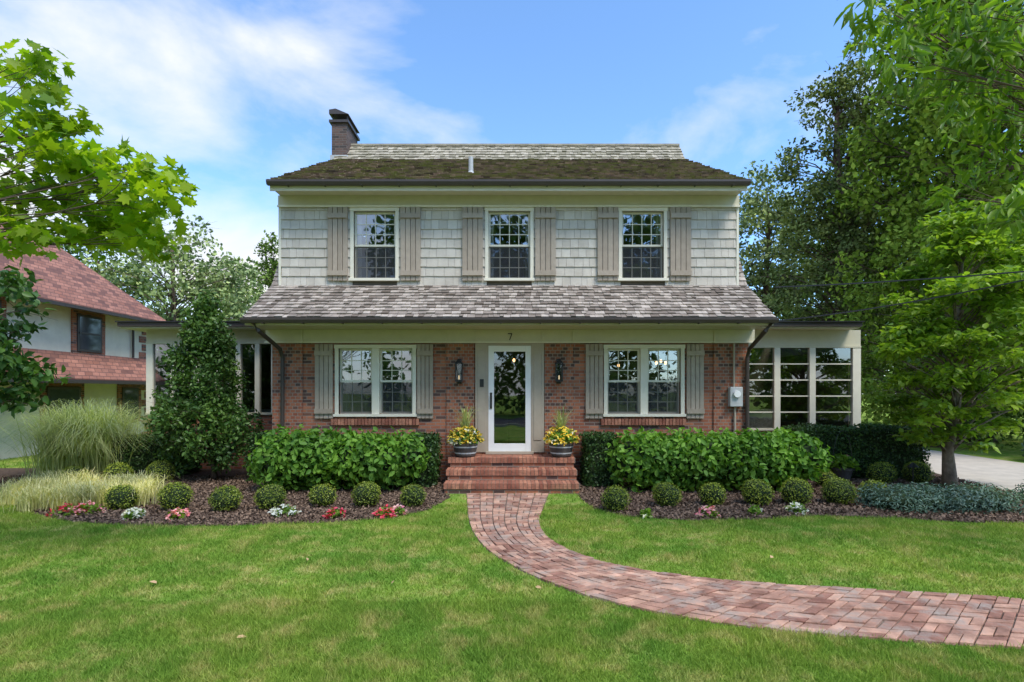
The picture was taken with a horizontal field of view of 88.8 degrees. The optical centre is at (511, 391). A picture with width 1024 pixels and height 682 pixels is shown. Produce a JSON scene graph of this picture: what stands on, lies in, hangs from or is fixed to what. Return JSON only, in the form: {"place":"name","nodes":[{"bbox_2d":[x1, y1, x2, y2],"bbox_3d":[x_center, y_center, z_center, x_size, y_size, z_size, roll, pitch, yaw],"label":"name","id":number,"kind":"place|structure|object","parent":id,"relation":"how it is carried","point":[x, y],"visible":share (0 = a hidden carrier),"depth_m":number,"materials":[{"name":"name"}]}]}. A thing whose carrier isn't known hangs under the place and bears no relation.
{"place":"outdoors","nodes":[
{"label":"outdoors","id":0,"kind":"place"},
{"bbox_2d":[146,344,271,412],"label":"sunroom posts","id":1,"kind":"object","parent":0,"point":[149,367],"visible":0.34,"depth_m":12.47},
{"bbox_2d":[145,330,271,414],"bbox_3d":[-6.838,-0.460,12.525,3.792,2.020,0.150,0,0,0],"label":"sunroom frieze","id":2,"kind":"object","parent":1,"relation":"on","point":[170,336],"visible":0.29,"depth_m":12.48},
{"bbox_2d":[117,322,252,326],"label":"sunroom roof","id":3,"kind":"structure","parent":2,"relation":"on","point":[158,324],"depth_m":12.04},
{"bbox_2d":[154,344,270,411],"bbox_3d":[-7.164,-0.320,12.520,2.828,1.641,0.001,0,0,0],"label":"sunroom glass","id":4,"kind":"object","parent":1,"relation":"attached to","point":[248,365],"visible":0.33,"depth_m":12.52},
{"bbox_2d":[147,415,271,468],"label":"sunroom base wall","id":5,"kind":"structure","parent":0,"point":[267,419],"depth_m":12.50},
{"bbox_2d":[446,343,473,480],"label":"brick pier","id":6,"kind":"structure","parent":0,"point":[458,396],"depth_m":10.77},
{"bbox_2d":[494,440,507,442],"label":"interior floor","id":7,"kind":"structure","parent":0,"point":[500,441],"depth_m":13.61,"materials":[{"name":"brown wood"}]},
{"bbox_2d":[342,351,676,439],"bbox_3d":[-0.035,0.075,14.000,9.610,2.450,0.001,0,0,0],"label":"window glass","id":8,"kind":"object","parent":7,"relation":"on","point":[509,378],"visible":0.2,"depth_m":14.00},
{"bbox_2d":[270,158,745,178],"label":"roof shingles","id":9,"kind":"object","parent":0,"point":[527,168],"visible":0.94,"depth_m":12.04,"materials":[{"name":"brown wood"}]},
{"bbox_2d":[333,146,684,159],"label":"ridge roof shingles","id":10,"kind":"object","parent":9,"relation":"on","point":[516,152],"visible":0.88,"depth_m":14.69,"materials":[{"name":"grey wood"}]},
{"bbox_2d":[351,144,679,145],"bbox_3d":[-0.070,-7.062,15.000,9.720,0.055,0.140,0,0,0],"label":"ridge cap","id":11,"kind":"object","parent":10,"relation":"on","point":[515,144],"visible":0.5,"depth_m":14.93,"materials":[{"name":"grey wood"}]},
{"bbox_2d":[358,215,659,235],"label":"interior ceiling","id":12,"kind":"structure","parent":0,"point":[504,219],"depth_m":13.12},
{"bbox_2d":[353,211,668,285],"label":"backing wall","id":13,"kind":"structure","parent":0,"point":[502,283],"depth_m":11.11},
{"bbox_2d":[278,195,738,204],"bbox_3d":[-0.069,-4.032,11.125,9.757,0.235,0.150,0,0,0],"label":"frieze board","id":14,"kind":"object","parent":13,"relation":"attached to","point":[508,199],"visible":0.86,"depth_m":11.05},
{"bbox_2d":[277,205,739,206],"bbox_3d":[-0.069,-3.920,11.037,9.777,0.040,0.024,0,0,0],"label":"frieze ledge","id":15,"kind":"object","parent":14,"relation":"attached to","point":[508,205],"visible":1,"depth_m":11.03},
{"bbox_2d":[275,191,741,194],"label":"soffit","id":16,"kind":"structure","parent":14,"relation":"on","point":[508,192],"depth_m":10.89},
{"bbox_2d":[270,186,746,190],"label":"fascia","id":17,"kind":"structure","parent":16,"relation":"attached to","point":[508,188],"depth_m":10.63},
{"bbox_2d":[266,179,750,186],"bbox_3d":[-0.070,-4.215,10.563,9.760,0.110,0.130,0,0,0],"label":"gutter","id":18,"kind":"object","parent":17,"relation":"attached to","point":[508,182],"visible":1,"depth_m":10.51,"materials":[{"name":"brown metal"}]},
{"bbox_2d":[242,285,775,316],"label":"pent roof shingles","id":19,"kind":"object","parent":13,"relation":"attached to","point":[514,301],"visible":1,"depth_m":10.43,"materials":[{"name":"grey wood"}]},
{"bbox_2d":[281,207,736,285],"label":"wall shingles","id":20,"kind":"object","parent":13,"relation":"attached to","point":[304,245],"depth_m":11.08,"materials":[{"name":"wood"}]},
{"bbox_2d":[0,401,1023,681],"bbox_3d":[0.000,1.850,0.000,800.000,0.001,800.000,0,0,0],"label":"ground","id":21,"kind":"structure","parent":0,"point":[1010,453],"depth_m":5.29,"materials":[{"name":"plant"}]},
{"bbox_2d":[0,264,72,418],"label":"magnolia tree","id":22,"kind":"object","parent":21,"relation":"on","point":[16,366],"visible":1,"depth_m":8.42,"materials":[{"name":"green plant"}]},
{"bbox_2d":[0,299,146,459],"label":"stucco walls","id":23,"kind":"structure","parent":21,"relation":"on","point":[55,335],"depth_m":16.16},
{"bbox_2d":[40,383,83,426],"bbox_3d":[-13.925,0.410,16.150,0.150,1.380,1.540,0,0,0],"label":"brick surround","id":24,"kind":"object","parent":23,"relation":"attached to","point":[81,385],"depth_m":15.99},
{"bbox_2d":[47,387,80,416],"bbox_3d":[-13.885,0.425,16.150,0.130,1.150,1.200,0,0,0],"label":"frame","id":25,"kind":"object","parent":24,"relation":"attached to","point":[48,391],"visible":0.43,"depth_m":15.99,"materials":[{"name":"brown metal"}]},
{"bbox_2d":[50,389,78,417],"bbox_3d":[-13.815,0.425,16.150,0.001,0.990,1.040,0,0,0],"label":"pane","id":26,"kind":"object","parent":25,"relation":"attached to","point":[68,395],"visible":0.6,"depth_m":16.09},
{"bbox_2d":[13,348,145,381],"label":"skirt roof","id":27,"kind":"structure","parent":23,"relation":"attached to","point":[94,367],"depth_m":16.75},
{"bbox_2d":[0,379,145,384],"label":"skirt gutter","id":28,"kind":"object","parent":27,"relation":"attached to","point":[101,382],"depth_m":16.22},
{"bbox_2d":[71,309,104,355],"bbox_3d":[-14.025,-1.915,17.250,0.150,1.430,1.340,0,0,0],"label":"brick surround","id":29,"kind":"object","parent":23,"relation":"attached to","point":[74,312],"visible":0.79,"depth_m":16.81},
{"bbox_2d":[77,314,101,352],"bbox_3d":[-13.985,-1.900,17.250,0.130,1.200,1.000,0,0,0],"label":"frame","id":30,"kind":"object","parent":29,"relation":"attached to","point":[78,331],"visible":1,"depth_m":16.93,"materials":[{"name":"brown metal"}]},
{"bbox_2d":[80,317,100,350],"bbox_3d":[-13.915,-1.900,17.250,0.001,1.040,0.840,0,0,0],"label":"pane","id":31,"kind":"object","parent":30,"relation":"attached to","point":[90,342],"visible":1,"depth_m":17.25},
{"bbox_2d":[0,38,200,268],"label":"maple tree","id":32,"kind":"object","parent":21,"relation":"on","point":[102,217],"visible":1,"depth_m":4.86,"materials":[{"name":"green plant"}]},
{"bbox_2d":[45,218,187,320],"bbox_3d":[-28.210,-4.769,35.180,11.248,13.368,11.049,0,0,35],"label":"locust tree","id":33,"kind":"object","parent":21,"relation":"on","point":[77,256],"visible":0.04,"depth_m":36.23,"materials":[{"name":"green plant"}]},
{"bbox_2d":[82,211,260,320],"bbox_3d":[-19.732,-4.504,30.861,10.327,12.824,9.490,0,0,0],"label":"locust tree","id":34,"kind":"object","parent":21,"relation":"on","point":[181,286],"visible":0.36,"depth_m":30.88,"materials":[{"name":"green plant"}]},
{"bbox_2d":[169,246,267,320],"bbox_3d":[-20.519,-4.125,38.272,8.054,12.083,9.870,0,0,-18],"label":"linden tree","id":35,"kind":"object","parent":21,"relation":"on","point":[250,269],"visible":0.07,"depth_m":37.45,"materials":[{"name":"green plant"}]},
{"bbox_2d":[252,230,277,299],"bbox_3d":[-10.974,-2.746,24.011,2.400,9.321,2.604,0,0,23],"label":"arborvitae tree","id":36,"kind":"object","parent":21,"relation":"on","point":[267,277],"visible":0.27,"depth_m":23.74,"materials":[{"name":"green plant"}]},
{"bbox_2d":[272,343,302,434],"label":"brick pier","id":37,"kind":"structure","parent":21,"relation":"on","point":[293,354],"depth_m":10.77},
{"bbox_2d":[329,119,359,154],"bbox_3d":[-4.810,-2.800,15.050,0.540,9.500,1.120,0,0,0],"label":"chimney","id":38,"kind":"object","parent":21,"relation":"on","point":[343,138],"depth_m":14.55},
{"bbox_2d":[303,343,712,480],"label":"front brick wall","id":39,"kind":"structure","parent":21,"relation":"on","point":[436,423],"depth_m":10.80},
{"bbox_2d":[475,343,487,451],"bbox_3d":[-0.622,0.126,10.800,0.269,2.249,0.100,0,0,0],"label":"door panel","id":40,"kind":"structure","parent":39,"relation":"attached to","point":[482,447],"depth_m":10.75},
{"bbox_2d":[478,350,485,439],"bbox_3d":[-0.621,0.075,10.743,0.162,1.850,0.011,0,0,0],"label":"door panel inset","id":41,"kind":"object","parent":40,"relation":"attached to","point":[481,392],"depth_m":10.74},
{"bbox_2d":[488,346,530,450],"bbox_3d":[-0.047,0.142,10.785,0.878,2.175,0.050,0,0,0],"label":"storm door","id":42,"kind":"structure","parent":40,"relation":"attached to","point":[493,446],"depth_m":10.76,"materials":[{"name":"white paint"}]},
{"bbox_2d":[331,419,685,424],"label":"rowlock sills","id":43,"kind":"structure","parent":39,"relation":"attached to","point":[416,421],"depth_m":10.74,"materials":[{"name":"brick"}]},
{"bbox_2d":[250,325,767,329],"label":"soffit","id":44,"kind":"structure","parent":39,"relation":"on","point":[508,327],"depth_m":10.41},
{"bbox_2d":[333,207,685,416],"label":"window frames","id":45,"kind":"structure","parent":39,"relation":"attached to","point":[377,370],"depth_m":10.87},
{"bbox_2d":[341,247,677,412],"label":"window screens","id":46,"kind":"object","parent":45,"relation":"attached to","point":[505,262],"depth_m":10.85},
{"bbox_2d":[314,207,704,417],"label":"shutters","id":47,"kind":"object","parent":45,"relation":"attached to","point":[680,243],"visible":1,"depth_m":11.03,"materials":[{"name":"wood"}]},
{"bbox_2d":[266,330,754,340],"bbox_3d":[-0.035,-1.150,10.820,10.050,0.250,0.160,0,0,0],"label":"frieze board","id":48,"kind":"object","parent":39,"relation":"on","point":[517,335],"visible":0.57,"depth_m":10.74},
{"bbox_2d":[264,341,752,342],"bbox_3d":[-0.035,-1.014,10.725,10.090,0.028,0.030,0,0,0],"label":"frieze ledge","id":49,"kind":"object","parent":48,"relation":"attached to","point":[511,341],"visible":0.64,"depth_m":10.71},
{"bbox_2d":[0,468,1023,525],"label":"mulch bed","id":50,"kind":"object","parent":21,"relation":"on","point":[203,485],"visible":0.32,"depth_m":8.22,"materials":[{"name":"soil"}]},
{"bbox_2d":[0,397,169,480],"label":"pampas grass","id":51,"kind":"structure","parent":50,"relation":"on","point":[75,437],"depth_m":10.91,"materials":[{"name":"green plant"}]},
{"bbox_2d":[0,467,170,512],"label":"variegated liriope","id":52,"kind":"object","parent":50,"relation":"on","point":[50,489],"visible":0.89,"depth_m":8.46,"materials":[{"name":"green plant"}]},
{"bbox_2d":[101,461,133,481],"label":"boxwood shrub","id":53,"kind":"object","parent":50,"relation":"on","point":[117,468],"visible":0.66,"depth_m":10.25,"materials":[{"name":"green plant"}]},
{"bbox_2d":[101,483,140,509],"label":"boxwood shrub","id":54,"kind":"object","parent":50,"relation":"on","point":[118,497],"visible":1,"depth_m":8.05,"materials":[{"name":"green plant"}]},
{"bbox_2d":[104,433,203,476],"bbox_3d":[-8.097,1.409,11.699,2.019,1.001,1.001,0,0,0],"label":"yew hedge","id":55,"kind":"object","parent":50,"relation":"on","point":[141,459],"visible":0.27,"depth_m":11.37,"materials":[{"name":"green plant"}]},
{"bbox_2d":[144,459,175,482],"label":"boxwood shrub","id":56,"kind":"object","parent":50,"relation":"on","point":[162,468],"visible":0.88,"depth_m":10.46,"materials":[{"name":"green plant"}]},
{"bbox_2d":[156,482,193,508],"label":"boxwood shrub","id":57,"kind":"object","parent":50,"relation":"on","point":[175,495],"visible":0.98,"depth_m":8.06,"materials":[{"name":"green plant"}]},
{"bbox_2d":[140,288,264,479],"bbox_3d":[-6.484,-0.124,10.891,2.358,4.055,1.864,0,0,0],"label":"holly tree","id":58,"kind":"object","parent":50,"relation":"on","point":[207,346],"visible":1,"depth_m":10.63,"materials":[{"name":"green plant"}]},
{"bbox_2d":[207,484,243,510],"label":"boxwood shrub","id":59,"kind":"object","parent":50,"relation":"on","point":[222,498],"visible":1,"depth_m":7.96,"materials":[{"name":"green plant"}]},
{"bbox_2d":[241,430,288,481],"bbox_3d":[-5.004,1.342,10.956,1.016,1.125,0.920,0,0,0],"label":"yew hedge","id":60,"kind":"object","parent":50,"relation":"on","point":[251,440],"visible":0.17,"depth_m":10.63,"materials":[{"name":"green plant"}]},
{"bbox_2d":[253,483,287,509],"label":"boxwood shrub","id":61,"kind":"object","parent":50,"relation":"on","point":[272,495],"visible":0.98,"depth_m":8.10,"materials":[{"name":"green plant"}]},
{"bbox_2d":[307,483,337,506],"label":"boxwood shrub","id":62,"kind":"object","parent":50,"relation":"on","point":[322,494],"visible":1,"depth_m":8.32,"materials":[{"name":"green plant"}]},
{"bbox_2d":[246,424,431,491],"bbox_3d":[-3.213,1.284,9.871,3.459,1.354,1.480,0,0,0],"label":"hydrangea hedge","id":63,"kind":"object","parent":50,"relation":"on","point":[296,459],"visible":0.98,"depth_m":9.47,"materials":[{"name":"green plant"}]},
{"bbox_2d":[350,481,380,507],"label":"boxwood shrub","id":64,"kind":"object","parent":50,"relation":"on","point":[366,493],"visible":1,"depth_m":8.28,"materials":[{"name":"green plant"}]},
{"bbox_2d":[399,482,426,506],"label":"boxwood shrub","id":65,"kind":"object","parent":50,"relation":"on","point":[412,495],"visible":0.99,"depth_m":8.27,"materials":[{"name":"green plant"}]},
{"bbox_2d":[407,431,442,486],"bbox_3d":[-1.717,1.340,10.341,0.678,1.137,0.885,0,0,0],"label":"yew hedge","id":66,"kind":"object","parent":50,"relation":"on","point":[430,473],"visible":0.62,"depth_m":10.07,"materials":[{"name":"green plant"}]},
{"bbox_2d":[578,430,621,487],"bbox_3d":[1.746,1.326,10.342,0.825,1.149,0.910,0,0,0],"label":"yew hedge","id":67,"kind":"object","parent":50,"relation":"on","point":[595,472],"visible":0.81,"depth_m":10.07,"materials":[{"name":"green plant"}]},
{"bbox_2d":[600,484,631,511],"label":"boxwood shrub","id":68,"kind":"object","parent":50,"relation":"on","point":[615,498],"visible":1,"depth_m":7.96,"materials":[{"name":"green plant"}]},
{"bbox_2d":[652,481,682,506],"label":"boxwood shrub","id":69,"kind":"object","parent":50,"relation":"on","point":[665,494],"visible":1,"depth_m":8.28,"materials":[{"name":"green plant"}]},
{"bbox_2d":[697,482,726,505],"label":"boxwood shrub","id":70,"kind":"object","parent":50,"relation":"on","point":[711,493],"visible":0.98,"depth_m":8.37,"materials":[{"name":"green plant"}]},
{"bbox_2d":[605,426,834,491],"bbox_3d":[3.785,1.293,9.868,4.131,1.318,1.582,0,0,0],"label":"hydrangea hedge","id":71,"kind":"object","parent":50,"relation":"on","point":[725,458],"visible":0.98,"depth_m":9.40,"materials":[{"name":"green plant"}]},
{"bbox_2d":[740,479,773,506],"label":"boxwood shrub","id":72,"kind":"object","parent":50,"relation":"on","point":[754,492],"visible":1,"depth_m":8.37,"materials":[{"name":"green plant"}]},
{"bbox_2d":[778,477,815,504],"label":"boxwood shrub","id":73,"kind":"object","parent":50,"relation":"on","point":[798,490],"visible":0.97,"depth_m":8.42,"materials":[{"name":"green plant"}]},
{"bbox_2d":[820,477,857,504],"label":"boxwood shrub","id":74,"kind":"object","parent":50,"relation":"on","point":[838,490],"visible":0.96,"depth_m":8.42,"materials":[{"name":"green plant"}]},
{"bbox_2d":[826,430,860,481],"bbox_3d":[6.763,1.319,10.719,0.638,1.042,0.659,0,0,0],"label":"potted plant","id":75,"kind":"object","parent":50,"relation":"on","point":[846,469],"visible":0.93,"depth_m":10.60,"materials":[{"name":"green plant"}]},
{"bbox_2d":[778,422,930,478],"bbox_3d":[7.339,1.282,11.302,2.894,1.242,0.993,0,0,0],"label":"yew hedge","id":76,"kind":"object","parent":50,"relation":"on","point":[869,443],"visible":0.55,"depth_m":10.97,"materials":[{"name":"green plant"}]},
{"bbox_2d":[866,461,898,483],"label":"boxwood shrub","id":77,"kind":"object","parent":50,"relation":"on","point":[883,472],"visible":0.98,"depth_m":10.37,"materials":[{"name":"green plant"}]},
{"bbox_2d":[902,461,935,483],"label":"boxwood shrub","id":78,"kind":"object","parent":50,"relation":"on","point":[923,472],"visible":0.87,"depth_m":10.36,"materials":[{"name":"green plant"}]},
{"bbox_2d":[852,479,1023,514],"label":"juniper groundcover","id":79,"kind":"object","parent":50,"relation":"on","point":[907,498],"visible":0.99,"depth_m":8.03,"materials":[{"name":"green plant"}]},
{"bbox_2d":[868,194,1023,487],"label":"dogwood tree","id":80,"kind":"object","parent":50,"relation":"on","point":[958,237],"visible":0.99,"depth_m":9.62,"materials":[{"name":"green plant"}]},
{"bbox_2d":[444,454,579,493],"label":"brick steps","id":81,"kind":"structure","parent":21,"relation":"on","point":[515,473],"depth_m":9.78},
{"bbox_2d":[447,406,484,457],"bbox_3d":[-0.905,0.763,10.281,0.842,1.030,0.767,0,0,-40],"label":"flower planter","id":82,"kind":"object","parent":81,"relation":"on","point":[465,447],"visible":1,"depth_m":10.16,"materials":[{"name":"plant"}]},
{"bbox_2d":[542,404,582,457],"bbox_3d":[0.970,0.758,10.298,0.775,1.040,0.800,0,0,29],"label":"flower planter","id":83,"kind":"object","parent":81,"relation":"on","point":[560,445],"visible":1,"depth_m":10.15,"materials":[{"name":"plant"}]},
{"bbox_2d":[713,343,748,434],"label":"brick pier","id":84,"kind":"structure","parent":21,"relation":"on","point":[723,415],"depth_m":10.77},
{"bbox_2d":[728,343,742,432],"bbox_3d":[4.574,0.380,10.677,0.260,2.740,0.174,0,0,0],"label":"electric meter box","id":85,"kind":"object","parent":84,"relation":"attached to","point":[735,397],"visible":0.94,"depth_m":10.64,"materials":[{"name":"grey metal"}]},
{"bbox_2d":[739,160,820,320],"bbox_3d":[15.910,-6.264,33.060,7.162,16.382,6.943,0,0,35],"label":"birch tree","id":86,"kind":"object","parent":21,"relation":"on","point":[766,247],"visible":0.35,"depth_m":31.96,"materials":[{"name":"green plant"}]},
{"bbox_2d":[765,322,862,326],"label":"sunroom roof","id":87,"kind":"structure","parent":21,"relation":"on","point":[819,324],"depth_m":12.04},
{"bbox_2d":[750,218,897,394],"bbox_3d":[21.762,-5.549,36.164,12.198,14.929,10.268,0,0,0],"label":"linden tree","id":88,"kind":"object","parent":21,"relation":"on","point":[775,310],"visible":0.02,"depth_m":35.05,"materials":[{"name":"green plant"}]},
{"bbox_2d":[758,37,916,398],"bbox_3d":[15.168,-7.020,24.145,7.115,17.881,6.928,0,0,0],"label":"oak tree","id":89,"kind":"object","parent":21,"relation":"on","point":[844,239],"visible":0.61,"depth_m":23.45,"materials":[{"name":"green plant"}]},
{"bbox_2d":[793,37,1023,426],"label":"oak tree","id":90,"kind":"object","parent":21,"relation":"on","point":[830,172],"visible":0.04,"depth_m":26.57,"materials":[{"name":"green plant"}]},
{"bbox_2d":[823,0,1023,443],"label":"oak tree","id":91,"kind":"object","parent":21,"relation":"on","point":[921,105],"visible":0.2,"depth_m":19.61,"materials":[{"name":"green plant"}]},
{"bbox_2d":[824,173,1023,447],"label":"linden tree","id":92,"kind":"object","parent":21,"relation":"on","point":[875,290],"visible":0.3,"depth_m":17.88,"materials":[{"name":"green plant"}]},
{"bbox_2d":[833,0,1023,243],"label":"ash tree","id":93,"kind":"object","parent":21,"relation":"on","point":[914,32],"visible":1,"depth_m":5.19,"materials":[{"name":"green plant"}]},
{"bbox_2d":[877,359,1023,448],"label":"shrub border","id":94,"kind":"object","parent":21,"relation":"on","point":[1010,436],"visible":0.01,"depth_m":16.98,"materials":[{"name":"green plant"}]},
{"bbox_2d":[892,0,1023,378],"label":"oak tree","id":95,"kind":"object","parent":21,"relation":"on","point":[922,178],"visible":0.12,"depth_m":16.52,"materials":[{"name":"green plant"}]},
{"bbox_2d":[0,0,1023,393],"label":"sky","id":96,"kind":"structure","parent":0,"point":[241,94],"materials":[{"name":"blue"}]},
{"bbox_2d":[251,323,773,431],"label":"downspouts","id":97,"kind":"object","parent":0,"point":[282,363],"visible":0.86,"depth_m":10.66,"materials":[{"name":"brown metal"}]},
{"bbox_2d":[245,323,772,324],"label":"fascia","id":98,"kind":"structure","parent":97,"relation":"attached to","point":[509,324],"depth_m":9.95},
{"bbox_2d":[240,317,778,323],"bbox_3d":[-0.050,-1.340,9.883,10.140,0.110,0.130,0,0,0],"label":"gutter","id":99,"kind":"object","parent":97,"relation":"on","point":[500,320],"visible":1,"depth_m":9.82,"materials":[{"name":"brown metal"}]},
{"bbox_2d":[508,399,524,442],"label":"hall stairs","id":100,"kind":"structure","parent":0,"point":[516,420],"depth_m":13.21,"materials":[{"name":"brown wood"}]},
{"bbox_2d":[531,343,543,451],"bbox_3d":[0.527,0.126,10.800,0.269,2.249,0.100,0,0,0],"label":"door panel","id":101,"kind":"structure","parent":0,"point":[537,445],"depth_m":10.75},
{"bbox_2d":[534,350,541,439],"bbox_3d":[0.526,0.075,10.743,0.162,1.850,0.011,0,0,0],"label":"door panel inset","id":102,"kind":"object","parent":101,"relation":"attached to","point":[537,394],"depth_m":10.74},
{"bbox_2d":[545,343,572,454],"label":"brick pier","id":103,"kind":"structure","parent":0,"point":[557,396],"depth_m":10.77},
{"bbox_2d":[466,493,1023,648],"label":"brick path","id":104,"kind":"structure","parent":0,"point":[506,527],"depth_m":4.63,"materials":[{"name":"brick"}]},
{"bbox_2d":[749,348,860,427],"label":"sunroom posts","id":105,"kind":"object","parent":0,"point":[856,386],"visible":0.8,"depth_m":12.47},
{"bbox_2d":[749,348,851,427],"bbox_3d":[6.883,-0.086,12.520,2.516,1.922,0.001,0,0,0],"label":"sunroom glass","id":106,"kind":"object","parent":105,"relation":"in","point":[801,404],"visible":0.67,"depth_m":12.52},
{"bbox_2d":[749,330,860,429],"bbox_3d":[6.600,-0.273,12.525,3.456,2.395,0.150,0,0,0],"label":"sunroom frieze","id":107,"kind":"object","parent":105,"relation":"on","point":[811,339],"visible":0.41,"depth_m":12.48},
{"bbox_2d":[775,271,1023,320],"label":"power lines","id":108,"kind":"object","parent":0,"point":[904,280],"visible":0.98,"depth_m":9.01,"materials":[{"name":"black metal"}]},
{"bbox_2d":[923,450,1023,491],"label":"driveway","id":109,"kind":"structure","parent":0,"point":[1003,473],"depth_m":12.36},
{"label":"interior ceiling","id":110,"kind":"object","parent":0,"visible":0},
{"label":"interior floor","id":111,"kind":"structure","parent":110,"relation":"on","visible":0},
{"bbox_2d":[362,237,655,244],"bbox_3d":[-0.035,-2.950,14.000,9.610,2.400,0.001,0,0,0],"label":"sash","id":112,"kind":"object","parent":111,"relation":"on","point":[505,240],"depth_m":14.00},
{"bbox_3d":[-20.250,-4.525,13.000,4.500,3.850,15.000,0,0,0],"label":"main roof","id":113,"kind":"object","parent":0,"visible":0},
{"bbox_2d":[0,225,165,320],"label":"roof","id":114,"kind":"structure","parent":113,"relation":"attached to","point":[66,277],"depth_m":17.54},
{"bbox_2d":[37,297,153,320],"bbox_3d":[-13.390,-2.600,13.000,0.100,0.100,15.000,0,0,0],"label":"eave gutter","id":115,"kind":"object","parent":114,"relation":"attached to","point":[42,300],"depth_m":16.57,"materials":[{"name":"brown metal"}]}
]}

